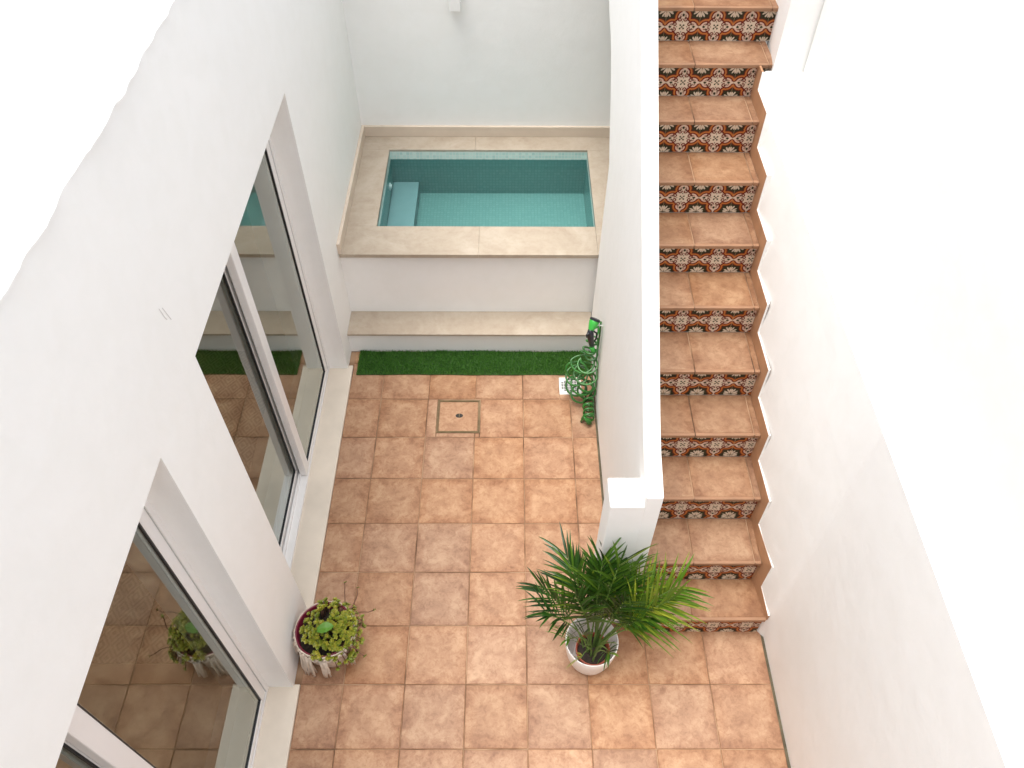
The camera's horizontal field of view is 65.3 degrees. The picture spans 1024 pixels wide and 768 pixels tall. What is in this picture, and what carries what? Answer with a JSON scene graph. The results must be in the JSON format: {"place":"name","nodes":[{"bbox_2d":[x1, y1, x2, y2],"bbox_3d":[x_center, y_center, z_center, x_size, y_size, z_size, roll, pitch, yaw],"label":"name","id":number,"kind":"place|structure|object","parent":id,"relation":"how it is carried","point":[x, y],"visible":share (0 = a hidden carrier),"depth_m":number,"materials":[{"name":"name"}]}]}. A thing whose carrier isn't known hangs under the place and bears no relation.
{"place":"outdoors","nodes":[
{"label":"outdoors","id":0,"kind":"place"},
{"bbox_2d":[287,351,787,767],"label":"floor","id":1,"kind":"structure","parent":0,"point":[434,546],"depth_m":4.51,"materials":[{"name":"tile"}]},
{"bbox_2d":[0,0,360,767],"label":"house","id":2,"kind":"structure","parent":1,"relation":"on","point":[174,178],"depth_m":2.84,"materials":[{"name":"white paint"}]},
{"bbox_2d":[61,499,268,767],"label":"sliding door","id":3,"kind":"structure","parent":2,"relation":"in","point":[89,741],"depth_m":3.24,"materials":[{"name":"grey metal"}]},
{"bbox_2d":[220,137,329,570],"bbox_3d":[-1.371,-0.108,4.338,0.139,2.148,1.818,0,50,0],"label":"sliding door","id":4,"kind":"structure","parent":2,"relation":"in","point":[292,384],"depth_m":4.71,"materials":[{"name":"grey metal"}]},
{"bbox_2d":[293,601,356,677],"bbox_3d":[-1.003,1.389,4.339,0.353,0.254,0.359,0,50,0],"label":"succulent pot","id":5,"kind":"object","parent":1,"relation":"on","point":[303,650],"visible":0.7,"depth_m":4.26,"materials":[{"name":"white ceramic"}]},
{"bbox_2d":[299,581,375,670],"bbox_3d":[-0.927,1.282,4.279,0.391,0.208,0.440,0,50,0],"label":"succulent plant","id":6,"kind":"object","parent":5,"relation":"in","point":[322,628],"visible":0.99,"depth_m":4.21,"materials":[{"name":"green plant"}]},
{"bbox_2d":[436,400,479,432],"bbox_3d":[-0.367,0.224,5.494,0.294,0.013,0.280,0,50,0],"label":"manhole cover","id":7,"kind":"object","parent":1,"relation":"on","point":[458,416],"visible":1,"depth_m":5.49,"materials":[{"name":"brown tile"}]},
{"bbox_2d":[347,311,590,351],"bbox_3d":[-0.299,-0.379,5.865,1.759,0.200,0.234,0,50,0],"label":"masonry ledge","id":8,"kind":"object","parent":1,"relation":"on","point":[454,331],"visible":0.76,"depth_m":5.79,"materials":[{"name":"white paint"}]},
{"bbox_2d":[336,125,609,316],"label":"plunge pool","id":9,"kind":"structure","parent":1,"relation":"on","point":[471,218],"depth_m":5.89,"materials":[{"name":"white paint"}]},
{"bbox_2d":[356,349,591,374],"bbox_3d":[-0.271,-0.161,5.792,1.711,0.028,0.257,0,50,0],"label":"turf strip","id":10,"kind":"object","parent":1,"relation":"on","point":[455,362],"visible":0.98,"depth_m":5.79,"materials":[{"name":"green plant"}]},
{"bbox_2d":[342,0,610,125],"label":"back wall","id":11,"kind":"structure","parent":1,"relation":"on","point":[498,62],"depth_m":5.86,"materials":[{"name":"white paint"}]},
{"bbox_2d":[449,0,460,11],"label":"wall lamp","id":12,"kind":"object","parent":11,"relation":"attached to","point":[454,5],"visible":1,"depth_m":5.45,"materials":[{"name":"white plastic"}]},
{"bbox_2d":[559,378,581,394],"bbox_3d":[0.413,0.015,5.673,0.155,0.009,0.155,0,50,0],"label":"floor drain","id":13,"kind":"object","parent":1,"relation":"on","point":[562,388],"visible":0.54,"depth_m":5.66,"materials":[{"name":"white plastic"}]},
{"bbox_2d":[565,618,618,674],"bbox_3d":[0.421,1.432,4.313,0.280,0.256,0.280,0,50,0],"label":"palm pot","id":14,"kind":"object","parent":1,"relation":"on","point":[580,667],"visible":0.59,"depth_m":4.28,"materials":[{"name":"white ceramic"}]},
{"bbox_2d":[576,632,609,665],"bbox_3d":[0.425,1.461,4.291,0.182,0.213,0.182,0,50,0],"label":"nursery pot","id":15,"kind":"object","parent":14,"relation":"in","point":[586,658],"visible":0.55,"depth_m":4.21,"materials":[{"name":"plastic"}]},
{"bbox_2d":[516,521,714,671],"bbox_3d":[0.479,1.020,3.964,0.922,0.928,0.777,0,50,0],"label":"palm plant","id":16,"kind":"object","parent":15,"relation":"in","point":[621,590],"visible":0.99,"depth_m":3.88,"materials":[{"name":"green plant"}]},
{"bbox_2d":[590,352,603,506],"bbox_3d":[0.576,0.531,5.242,0.014,0.006,2.000,0,50,0],"label":"wall joint","id":17,"kind":"object","parent":1,"relation":"on","point":[600,471],"depth_m":5.32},
{"bbox_2d":[592,0,663,621],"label":"stair parapet","id":18,"kind":"structure","parent":1,"relation":"on","point":[626,310],"depth_m":3.87,"materials":[{"name":"white paint"}]},
{"bbox_2d":[565,317,602,424],"bbox_3d":[0.472,-0.072,5.274,0.223,0.751,0.375,0,50,0],"label":"garden hose","id":19,"kind":"object","parent":18,"relation":"hanging from","point":[594,322],"visible":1,"depth_m":5.40,"materials":[{"name":"green plastic"}]},
{"bbox_2d":[760,634,790,767],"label":"wall joint","id":20,"kind":"object","parent":1,"relation":"on","point":[776,706],"depth_m":4.26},
{"bbox_2d":[747,0,1023,767],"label":"boundary wall","id":21,"kind":"structure","parent":1,"relation":"on","point":[890,630],"depth_m":3.12,"materials":[{"name":"white paint"}]},
{"bbox_2d":[629,0,783,631],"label":"staircase","id":22,"kind":"structure","parent":0,"point":[719,111],"depth_m":4.38,"materials":[{"name":"brown tile"}]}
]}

